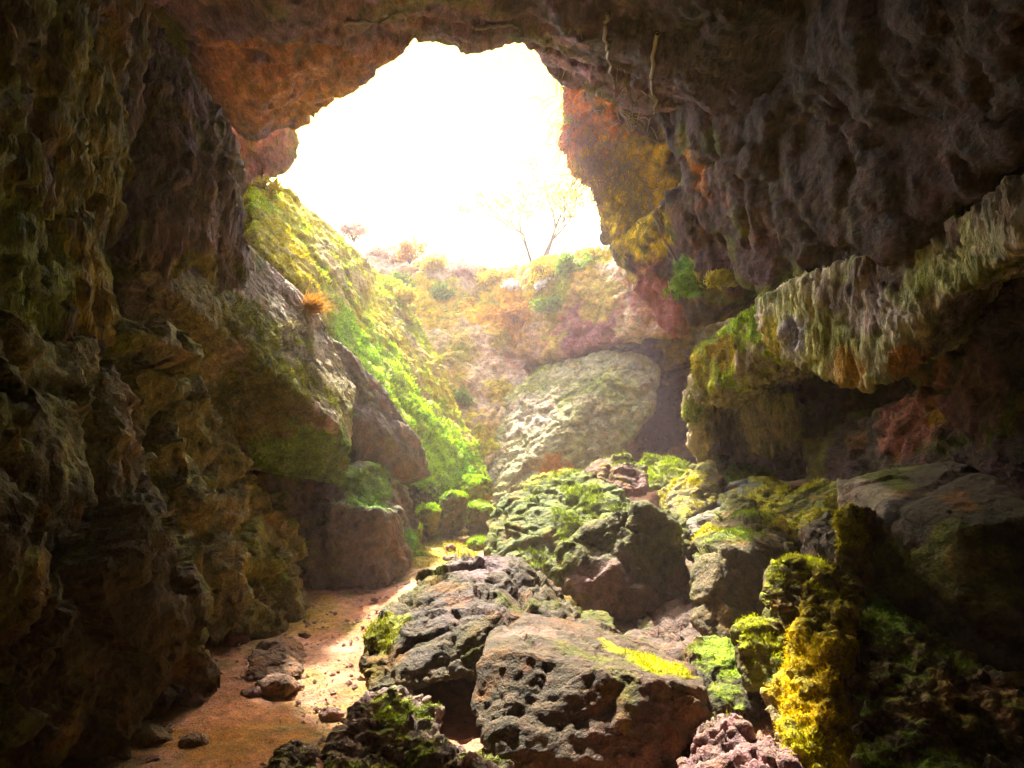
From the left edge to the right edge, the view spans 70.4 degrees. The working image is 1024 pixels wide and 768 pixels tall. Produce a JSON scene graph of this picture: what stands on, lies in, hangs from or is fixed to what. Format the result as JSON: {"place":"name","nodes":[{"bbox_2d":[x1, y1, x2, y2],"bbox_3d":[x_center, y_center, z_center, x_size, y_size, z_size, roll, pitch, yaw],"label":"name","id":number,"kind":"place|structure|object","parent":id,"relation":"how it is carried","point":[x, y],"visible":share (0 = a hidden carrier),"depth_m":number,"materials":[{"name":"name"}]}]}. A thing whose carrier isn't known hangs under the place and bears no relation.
{"place":"outdoors","nodes":[
{"label":"outdoors","id":0,"kind":"place"},
{"bbox_2d":[0,0,159,351],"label":"cave wall","id":1,"kind":"structure","parent":0,"point":[73,107],"depth_m":4.58,"materials":[{"name":"brown stone"}]},
{"bbox_2d":[106,26,249,293],"bbox_3d":[-3.678,-2.109,7.357,2.922,3.042,1.722,-5,-9,37],"label":"hanging rock","id":2,"kind":"object","parent":1,"relation":"hanging from","point":[182,199],"visible":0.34,"depth_m":6.49,"materials":[{"name":"brown stone"}]},
{"bbox_2d":[0,309,222,767],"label":"cave wall","id":3,"kind":"structure","parent":0,"point":[106,603],"depth_m":3.96,"materials":[{"name":"brown stone"}]},
{"bbox_2d":[99,313,310,644],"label":"cave wall","id":4,"kind":"structure","parent":0,"point":[198,465],"depth_m":6.07,"materials":[{"name":"brown stone"}]},
{"bbox_2d":[241,185,488,493],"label":"mossy slope","id":5,"kind":"structure","parent":0,"point":[387,326],"depth_m":11.68,"materials":[{"name":"green plant"}]},
{"bbox_2d":[249,173,283,197],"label":"shrub","id":6,"kind":"object","parent":5,"relation":"on","point":[265,180],"visible":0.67,"depth_m":10.98,"materials":[{"name":"yellow plant"}]},
{"bbox_2d":[391,282,419,305],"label":"shrub","id":7,"kind":"object","parent":5,"relation":"on","point":[404,294],"visible":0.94,"depth_m":14.15,"materials":[{"name":"yellow plant"}]},
{"bbox_2d":[267,38,609,268],"label":"sky","id":8,"kind":"structure","parent":0,"point":[399,154],"materials":[{"name":"white"}]},
{"bbox_2d":[154,6,754,317],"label":"terrain","id":9,"kind":"structure","parent":0,"point":[175,39],"depth_m":8.37,"materials":[{"name":"brown stone"}]},
{"bbox_2d":[211,96,298,184],"bbox_3d":[-4.654,-4.068,11.018,2.512,2.203,1.655,-1,-7,10],"label":"rock block","id":10,"kind":"object","parent":9,"relation":"on","point":[274,154],"visible":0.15,"depth_m":11.01,"materials":[{"name":"brown stone"}]},
{"bbox_2d":[336,218,371,242],"bbox_3d":[-3.631,-3.503,16.414,0.954,0.544,0.634,-3,-8,22],"label":"shrub","id":11,"kind":"object","parent":9,"relation":"on","point":[355,228],"visible":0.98,"depth_m":16.42,"materials":[{"name":"pink plant"}]},
{"bbox_2d":[1,114,1023,767],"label":"moss","id":12,"kind":"object","parent":9,"relation":"on","point":[671,462],"visible":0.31,"depth_m":8.09,"materials":[{"name":"green plant"}]},
{"bbox_2d":[57,478,1023,767],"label":"ground","id":13,"kind":"structure","parent":0,"point":[233,716],"depth_m":5.00,"materials":[{"name":"brown soil"}]},
{"bbox_2d":[130,723,170,748],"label":"stone","id":14,"kind":"object","parent":13,"relation":"on","point":[148,735],"visible":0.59,"depth_m":4.25,"materials":[{"name":"brown stone"}]},
{"bbox_2d":[145,755,159,762],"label":"stone","id":15,"kind":"object","parent":13,"relation":"on","point":[151,758],"visible":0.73,"depth_m":4.02,"materials":[{"name":"brown stone"}]},
{"bbox_2d":[179,693,204,707],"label":"stone","id":16,"kind":"object","parent":13,"relation":"on","point":[196,699],"visible":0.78,"depth_m":4.93,"materials":[{"name":"brown stone"}]},
{"bbox_2d":[178,733,208,748],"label":"stone","id":17,"kind":"object","parent":13,"relation":"on","point":[191,740],"visible":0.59,"depth_m":4.21,"materials":[{"name":"stone"}]},
{"bbox_2d":[223,634,249,646],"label":"stone","id":18,"kind":"object","parent":13,"relation":"on","point":[233,640],"visible":0.77,"depth_m":6.12,"materials":[{"name":"brown stone"}]},
{"bbox_2d":[240,686,263,698],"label":"stone","id":19,"kind":"object","parent":13,"relation":"on","point":[253,692],"visible":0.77,"depth_m":5.06,"materials":[{"name":"brown stone"}]},
{"bbox_2d":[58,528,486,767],"bbox_3d":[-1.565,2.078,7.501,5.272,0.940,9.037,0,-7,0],"label":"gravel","id":20,"kind":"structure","parent":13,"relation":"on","point":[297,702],"depth_m":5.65,"materials":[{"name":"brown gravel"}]},
{"bbox_2d":[247,635,306,679],"bbox_3d":[-1.788,2.123,5.675,0.430,0.224,0.779,0,-7,0],"label":"stone block","id":21,"kind":"object","parent":13,"relation":"on","point":[287,655],"depth_m":5.53,"materials":[{"name":"brown stone"}]},
{"bbox_2d":[255,673,299,698],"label":"stone","id":22,"kind":"object","parent":13,"relation":"on","point":[279,685],"visible":0.89,"depth_m":5.10,"materials":[{"name":"brown stone"}]},
{"bbox_2d":[295,681,304,689],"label":"stone","id":23,"kind":"object","parent":13,"relation":"on","point":[301,684],"visible":0.42,"depth_m":5.23,"materials":[{"name":"brown stone"}]},
{"bbox_2d":[298,631,310,637],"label":"stone","id":24,"kind":"object","parent":13,"relation":"on","point":[303,634],"visible":0.97,"depth_m":6.33,"materials":[{"name":"brown stone"}]},
{"bbox_2d":[318,707,344,721],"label":"stone","id":25,"kind":"object","parent":13,"relation":"on","point":[328,714],"visible":0.97,"depth_m":4.73,"materials":[{"name":"brown stone"}]},
{"bbox_2d":[245,460,418,590],"bbox_3d":[-2.388,1.813,9.087,2.229,1.692,2.904,6,-9,-40],"label":"rock buttress","id":26,"kind":"object","parent":13,"relation":"on","point":[364,547],"visible":0.56,"depth_m":8.06,"materials":[{"name":"brown stone"}]},
{"bbox_2d":[111,245,355,487],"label":"leaning slab","id":27,"kind":"structure","parent":26,"relation":"on","point":[194,303],"depth_m":7.34,"materials":[{"name":"grey stone"}]},
{"bbox_2d":[298,286,338,315],"bbox_3d":[-2.313,-0.975,8.477,0.629,0.422,0.644,-7,-10,45],"label":"grass tuft","id":28,"kind":"object","parent":27,"relation":"on","point":[313,305],"visible":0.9,"depth_m":8.43,"materials":[{"name":"orange plant"}]},
{"bbox_2d":[329,336,431,484],"bbox_3d":[-2.220,0.422,10.127,2.048,2.251,2.145,4,-8,-32],"label":"wedge rock","id":29,"kind":"object","parent":26,"relation":"on","point":[384,434],"visible":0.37,"depth_m":9.49,"materials":[{"name":"grey stone"}]},
{"bbox_2d":[370,597,377,601],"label":"stone","id":30,"kind":"object","parent":13,"relation":"on","point":[374,599],"visible":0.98,"depth_m":7.41,"materials":[{"name":"brown stone"}]},
{"bbox_2d":[264,685,513,767],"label":"rubble mound","id":31,"kind":"object","parent":13,"relation":"on","point":[363,735],"visible":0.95,"depth_m":4.02,"materials":[{"name":"grey stone"}]},
{"bbox_2d":[415,526,422,550],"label":"mossy stone","id":32,"kind":"object","parent":13,"relation":"on","point":[419,530],"visible":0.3,"depth_m":9.63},
{"bbox_2d":[415,549,426,555],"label":"mossy stone","id":33,"kind":"object","parent":13,"relation":"on","point":[421,551],"visible":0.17,"depth_m":9.37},
{"bbox_2d":[408,479,440,510],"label":"mossy stone","id":34,"kind":"object","parent":13,"relation":"on","point":[432,495],"visible":0.45,"depth_m":10.89,"materials":[{"name":"grey stone"}]},
{"bbox_2d":[415,505,440,537],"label":"mossy stone","id":35,"kind":"object","parent":13,"relation":"on","point":[428,519],"visible":0.77,"depth_m":10.29,"materials":[{"name":"stone"}]},
{"bbox_2d":[442,554,457,560],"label":"stone","id":36,"kind":"object","parent":13,"relation":"on","point":[447,558],"visible":0.48,"depth_m":9.06,"materials":[{"name":"stone"}]},
{"bbox_2d":[445,544,455,550],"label":"stone","id":37,"kind":"object","parent":13,"relation":"on","point":[451,546],"visible":0.94,"depth_m":9.78,"materials":[{"name":"brown stone"}]},
{"bbox_2d":[438,490,468,531],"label":"mossy stone","id":38,"kind":"object","parent":13,"relation":"on","point":[454,515],"visible":0.89,"depth_m":10.67,"materials":[{"name":"stone"}]},
{"bbox_2d":[458,535,469,542],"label":"stone","id":39,"kind":"object","parent":13,"relation":"on","point":[463,538],"visible":0.62,"depth_m":10.21,"materials":[{"name":"brown stone"}]},
{"bbox_2d":[359,554,580,691],"bbox_3d":[-0.267,1.814,5.762,1.521,0.778,2.258,-3,-8,26],"label":"ridge boulder","id":40,"kind":"object","parent":13,"relation":"on","point":[451,614],"visible":0.84,"depth_m":5.33,"materials":[{"name":"grey stone"}]},
{"bbox_2d":[456,475,492,503],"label":"mossy stone","id":41,"kind":"object","parent":13,"relation":"on","point":[476,491],"visible":0.45,"depth_m":11.48,"materials":[{"name":"grey stone"}]},
{"bbox_2d":[467,538,484,550],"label":"mossy stone","id":42,"kind":"object","parent":13,"relation":"on","point":[476,545],"visible":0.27,"depth_m":9.89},
{"bbox_2d":[465,500,492,534],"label":"mossy stone","id":43,"kind":"object","parent":13,"relation":"on","point":[478,519],"visible":0.71,"depth_m":10.87,"materials":[{"name":"stone"}]},
{"bbox_2d":[483,470,630,574],"bbox_3d":[0.730,1.681,9.110,2.657,1.207,1.771,13,-15,-62],"label":"boulder","id":44,"kind":"object","parent":13,"relation":"on","point":[514,522],"visible":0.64,"depth_m":8.75,"materials":[{"name":"grey stone"}]},
{"bbox_2d":[580,453,648,497],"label":"boulder","id":45,"kind":"object","parent":44,"relation":"on","point":[630,479],"visible":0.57,"depth_m":10.38,"materials":[{"name":"stone"}]},
{"bbox_2d":[487,350,660,509],"bbox_3d":[1.167,0.942,14.408,3.498,3.210,4.027,0,-7,0],"label":"rock dome","id":46,"kind":"object","parent":13,"relation":"on","point":[602,404],"visible":0.81,"depth_m":13.23,"materials":[{"name":"grey stone"}]},
{"bbox_2d":[470,612,709,767],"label":"boulder","id":47,"kind":"object","parent":13,"relation":"on","point":[567,692],"visible":0.94,"depth_m":4.12,"materials":[{"name":"brown stone"}]},
{"bbox_2d":[581,609,616,631],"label":"boulder","id":48,"kind":"object","parent":47,"relation":"on","point":[601,615],"visible":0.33,"depth_m":5.67,"materials":[{"name":"plant"}]},
{"bbox_2d":[542,500,690,624],"bbox_3d":[0.986,1.817,6.984,1.418,1.399,1.548,0,-7,0],"label":"boulder","id":49,"kind":"object","parent":13,"relation":"on","point":[623,567],"visible":0.68,"depth_m":6.61,"materials":[{"name":"grey stone"}]},
{"bbox_2d":[636,453,688,491],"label":"boulder","id":50,"kind":"object","parent":13,"relation":"on","point":[659,484],"visible":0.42,"depth_m":11.12,"materials":[{"name":"plant"}]},
{"bbox_2d":[657,480,676,509],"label":"boulder","id":51,"kind":"object","parent":13,"relation":"on","point":[663,503],"visible":0.31,"depth_m":10.05,"materials":[{"name":"stone"}]},
{"bbox_2d":[663,509,691,554],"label":"boulder","id":52,"kind":"object","parent":13,"relation":"on","point":[686,536],"visible":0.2,"depth_m":7.84,"materials":[{"name":"grey stone"}]},
{"bbox_2d":[615,537,798,660],"bbox_3d":[1.893,2.147,7.549,3.579,1.770,4.566,0,-7,0],"label":"boulder","id":53,"kind":"object","parent":13,"relation":"on","point":[667,628],"visible":0.02,"depth_m":6.05,"materials":[{"name":"brown stone"}]},
{"bbox_2d":[563,595,584,618],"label":"boulder","id":54,"kind":"object","parent":53,"relation":"on","point":[570,599],"visible":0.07,"depth_m":6.16,"materials":[{"name":"brown stone"}]},
{"bbox_2d":[666,460,727,517],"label":"boulder","id":55,"kind":"object","parent":53,"relation":"on","point":[707,491],"visible":0.69,"depth_m":8.90,"materials":[{"name":"stone"}]},
{"bbox_2d":[686,494,752,536],"bbox_3d":[2.439,1.473,8.179,0.504,0.476,1.809,-7,-10,44],"label":"rock slab","id":56,"kind":"object","parent":53,"relation":"on","point":[695,523],"visible":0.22,"depth_m":7.84,"materials":[{"name":"grey stone"}]},
{"bbox_2d":[715,476,790,506],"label":"boulder","id":57,"kind":"object","parent":53,"relation":"on","point":[739,487],"visible":0.3,"depth_m":8.98,"materials":[{"name":"grey stone"}]},
{"bbox_2d":[746,487,794,510],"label":"boulder","id":58,"kind":"object","parent":53,"relation":"on","point":[764,496],"visible":0.22,"depth_m":8.26,"materials":[{"name":"green plant"}]},
{"bbox_2d":[682,635,761,726],"bbox_3d":[1.421,1.985,4.910,0.512,0.464,1.309,-1,-7,10],"label":"boulder","id":59,"kind":"object","parent":13,"relation":"on","point":[715,654],"visible":0.59,"depth_m":4.71,"materials":[{"name":"green plant"}]},
{"bbox_2d":[676,713,802,767],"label":"rubble mound","id":60,"kind":"object","parent":13,"relation":"on","point":[730,740],"visible":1,"depth_m":3.78,"materials":[{"name":"stone"}]},
{"bbox_2d":[686,510,795,638],"bbox_3d":[2.113,1.694,6.619,0.960,1.021,2.184,-4,-8,30],"label":"boulder","id":61,"kind":"object","parent":13,"relation":"on","point":[726,581],"visible":0.71,"depth_m":6.09,"materials":[{"name":"grey stone"}]},
{"bbox_2d":[714,494,757,519],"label":"boulder","id":62,"kind":"object","parent":61,"relation":"on","point":[732,504],"visible":0.53,"depth_m":7.99,"materials":[{"name":"grey stone"}]},
{"bbox_2d":[681,306,815,481],"bbox_3d":[3.688,0.259,10.460,2.442,2.334,4.652,-4,-8,32],"label":"rock bulge","id":63,"kind":"object","parent":13,"relation":"on","point":[764,421],"visible":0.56,"depth_m":9.83,"materials":[{"name":"stone"}]},
{"bbox_2d":[721,462,775,481],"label":"boulder","id":64,"kind":"object","parent":13,"relation":"on","point":[740,473],"visible":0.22,"depth_m":10.36,"materials":[{"name":"stone"}]},
{"bbox_2d":[697,453,730,471],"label":"boulder","id":65,"kind":"object","parent":64,"relation":"on","point":[721,459],"visible":0.17,"depth_m":10.59,"materials":[{"name":"stone"}]},
{"bbox_2d":[729,554,823,692],"bbox_3d":[1.807,1.591,4.927,0.532,0.804,1.244,-5,-8,34],"label":"rock stack","id":66,"kind":"object","parent":13,"relation":"on","point":[780,612],"visible":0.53,"depth_m":4.72,"materials":[{"name":"green plant"}]},
{"bbox_2d":[785,515,800,553],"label":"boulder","id":67,"kind":"object","parent":13,"relation":"on","point":[791,517],"visible":0.02,"depth_m":7.00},
{"bbox_2d":[762,478,841,549],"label":"boulder","id":68,"kind":"object","parent":13,"relation":"on","point":[807,499],"visible":0.37,"depth_m":7.70,"materials":[{"name":"green plant"}]},
{"bbox_2d":[797,511,837,564],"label":"boulder","id":69,"kind":"object","parent":13,"relation":"on","point":[816,537],"visible":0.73,"depth_m":6.22,"materials":[{"name":"grey stone"}]},
{"bbox_2d":[760,502,876,767],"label":"mossy pillar","id":70,"kind":"structure","parent":13,"relation":"on","point":[853,570],"depth_m":4.13,"materials":[{"name":"plant"}]},
{"bbox_2d":[837,461,1023,671],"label":"boulder","id":71,"kind":"object","parent":13,"relation":"on","point":[947,560],"visible":0.81,"depth_m":4.57,"materials":[{"name":"stone"}]},
{"bbox_2d":[848,587,1023,767],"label":"rock slope","id":72,"kind":"structure","parent":13,"relation":"on","point":[970,711],"depth_m":3.76,"materials":[{"name":"green plant"}]},
{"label":"boulder","id":73,"kind":"object","parent":13,"relation":"on","visible":0},
{"bbox_2d":[519,469,559,488],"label":"boulder","id":74,"kind":"object","parent":73,"relation":"on","point":[533,479],"visible":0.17,"depth_m":11.17,"materials":[{"name":"stone"}]},
{"bbox_2d":[364,247,731,471],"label":"hillside","id":75,"kind":"structure","parent":0,"point":[604,306],"depth_m":14.71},
{"bbox_2d":[365,240,409,263],"bbox_3d":[-2.887,-3.045,17.020,1.073,0.624,0.660,0,-7,0],"label":"shrub","id":76,"kind":"object","parent":75,"relation":"on","point":[379,250],"visible":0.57,"depth_m":16.93,"materials":[{"name":"pink plant"}]},
{"bbox_2d":[388,271,417,290],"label":"shrub","id":77,"kind":"object","parent":75,"relation":"on","point":[397,275],"visible":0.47,"depth_m":16.23,"materials":[{"name":"green plant"}]},
{"bbox_2d":[395,234,427,263],"bbox_3d":[-2.294,-3.044,16.426,0.759,0.626,0.553,-2,-7,13],"label":"shrub","id":78,"kind":"object","parent":75,"relation":"on","point":[406,248],"visible":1,"depth_m":16.36,"materials":[{"name":"orange plant"}]},
{"bbox_2d":[415,252,450,271],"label":"shrub","id":79,"kind":"object","parent":75,"relation":"on","point":[438,262],"visible":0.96,"depth_m":16.73,"materials":[{"name":"yellow plant"}]},
{"bbox_2d":[429,281,455,300],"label":"shrub","id":80,"kind":"object","parent":75,"relation":"attached to","point":[442,291],"visible":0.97,"depth_m":16.13,"materials":[{"name":"green plant"}]},
{"bbox_2d":[452,389,474,406],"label":"shrub","id":81,"kind":"object","parent":75,"relation":"attached to","point":[461,396],"visible":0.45,"depth_m":14.21,"materials":[{"name":"green plant"}]},
{"bbox_2d":[451,260,478,282],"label":"shrub","id":82,"kind":"object","parent":75,"relation":"attached to","point":[467,272],"visible":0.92,"depth_m":16.72,"materials":[{"name":"pink plant"}]},
{"bbox_2d":[471,267,501,287],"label":"shrub","id":83,"kind":"object","parent":75,"relation":"attached to","point":[490,276],"visible":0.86,"depth_m":16.58,"materials":[{"name":"yellow plant"}]},
{"bbox_2d":[489,326,511,349],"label":"shrub","id":84,"kind":"object","parent":75,"relation":"attached to","point":[503,341],"visible":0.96,"depth_m":15.41,"materials":[{"name":"orange plant"}]},
{"bbox_2d":[500,278,520,290],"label":"shrub","id":85,"kind":"object","parent":75,"relation":"attached to","point":[509,285],"visible":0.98,"depth_m":16.00,"materials":[{"name":"white plant"}]},
{"bbox_2d":[496,300,532,328],"bbox_3d":[0.130,-1.476,15.623,0.982,0.653,0.635,0,-7,0],"label":"shrub","id":86,"kind":"object","parent":75,"relation":"attached to","point":[507,315],"visible":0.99,"depth_m":15.54,"materials":[{"name":"orange plant"}]},
{"bbox_2d":[458,157,583,261],"bbox_3d":[0.458,-3.968,17.940,2.341,2.613,3.330,6,-9,-42],"label":"young tree","id":87,"kind":"object","parent":75,"relation":"on","point":[562,193],"visible":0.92,"depth_m":17.81,"materials":[{"name":"yellow plant"}]},
{"bbox_2d":[534,277,550,291],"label":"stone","id":88,"kind":"object","parent":75,"relation":"attached to","point":[539,285],"visible":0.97,"depth_m":15.37,"materials":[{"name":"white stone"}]},
{"bbox_2d":[528,290,562,311],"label":"shrub","id":89,"kind":"object","parent":75,"relation":"attached to","point":[550,304],"visible":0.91,"depth_m":15.06,"materials":[{"name":"green plant"}]},
{"bbox_2d":[527,254,564,283],"bbox_3d":[0.840,-2.444,15.446,1.040,0.733,0.658,0,-7,0],"label":"shrub","id":90,"kind":"object","parent":75,"relation":"on","point":[538,263],"visible":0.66,"depth_m":15.40,"materials":[{"name":"yellow plant"}]},
{"bbox_2d":[553,247,599,278],"bbox_3d":[1.347,-2.470,14.879,1.043,0.596,0.615,0,-7,0],"label":"shrub","id":91,"kind":"object","parent":75,"relation":"on","point":[567,264],"visible":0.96,"depth_m":14.79,"materials":[{"name":"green plant"}]},
{"bbox_2d":[580,245,610,260],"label":"shrub","id":92,"kind":"object","parent":75,"relation":"on","point":[592,251],"visible":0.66,"depth_m":15.03,"materials":[{"name":"yellow plant"}]},
{"bbox_2d":[150,0,1023,141],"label":"cave roof","id":93,"kind":"structure","parent":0,"point":[265,68],"depth_m":6.89,"materials":[{"name":"brown stone"}]},
{"bbox_2d":[344,12,409,25],"bbox_3d":[-1.418,-3.832,7.697,0.749,0.372,0.366,2,-7,-19],"label":"root","id":94,"kind":"object","parent":93,"relation":"on","point":[347,22],"visible":0.99,"depth_m":7.59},
{"bbox_2d":[472,24,519,31],"bbox_3d":[-0.172,-3.882,7.912,0.533,0.096,0.063,1,-7,-6],"label":"root","id":95,"kind":"object","parent":93,"relation":"on","point":[489,26],"visible":1,"depth_m":7.90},
{"bbox_2d":[602,12,614,88],"bbox_3d":[1.020,-3.418,7.611,0.090,0.372,1.828,-1,-7,10],"label":"root","id":96,"kind":"object","parent":93,"relation":"hanging from","point":[605,21],"visible":0.97,"depth_m":7.03,"materials":[{"name":"brown wood"}]},
{"bbox_2d":[649,32,659,114],"bbox_3d":[1.544,-3.257,7.899,0.104,0.553,2.375,-1,-7,11],"label":"root","id":97,"kind":"object","parent":93,"relation":"attached to","point":[655,44],"visible":0.93,"depth_m":7.02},
{"bbox_2d":[557,71,1023,338],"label":"cave wall","id":98,"kind":"structure","parent":0,"point":[779,184],"depth_m":7.16,"materials":[{"name":"brown stone"}]},
{"bbox_2d":[531,65,666,264],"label":"hanging vegetation","id":99,"kind":"object","parent":98,"relation":"hanging from","point":[590,160],"visible":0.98,"depth_m":11.03,"materials":[{"name":"plant"}]},
{"bbox_2d":[595,94,628,139],"bbox_3d":[1.499,-4.003,10.845,0.513,0.675,0.218,4,-8,-27],"label":"root","id":100,"kind":"object","parent":98,"relation":"attached to","point":[621,114],"visible":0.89,"depth_m":10.84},
{"bbox_2d":[647,200,678,266],"bbox_3d":[2.254,-2.286,10.903,0.403,1.196,0.614,0,-7,0],"label":"root","id":101,"kind":"object","parent":98,"relation":"attached to","point":[659,227],"visible":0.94,"depth_m":10.72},
{"bbox_2d":[663,260,704,299],"bbox_3d":[2.508,-1.488,10.196,0.718,0.611,0.619,2,-7,-16],"label":"shrub","id":102,"kind":"object","parent":98,"relation":"attached to","point":[684,286],"visible":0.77,"depth_m":10.17,"materials":[{"name":"green plant"}]},
{"bbox_2d":[703,266,738,290],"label":"shrub","id":103,"kind":"object","parent":98,"relation":"attached to","point":[718,277],"visible":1,"depth_m":9.45,"materials":[{"name":"yellow plant"}]},
{"bbox_2d":[754,173,1023,393],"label":"hanging rock","id":104,"kind":"object","parent":98,"relation":"hanging from","point":[866,324],"visible":0.8,"depth_m":6.03,"materials":[{"name":"stone"}]},
{"bbox_2d":[794,277,1023,498],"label":"cave wall","id":105,"kind":"structure","parent":0,"point":[972,415],"depth_m":6.71,"materials":[{"name":"brown stone"}]}
]}

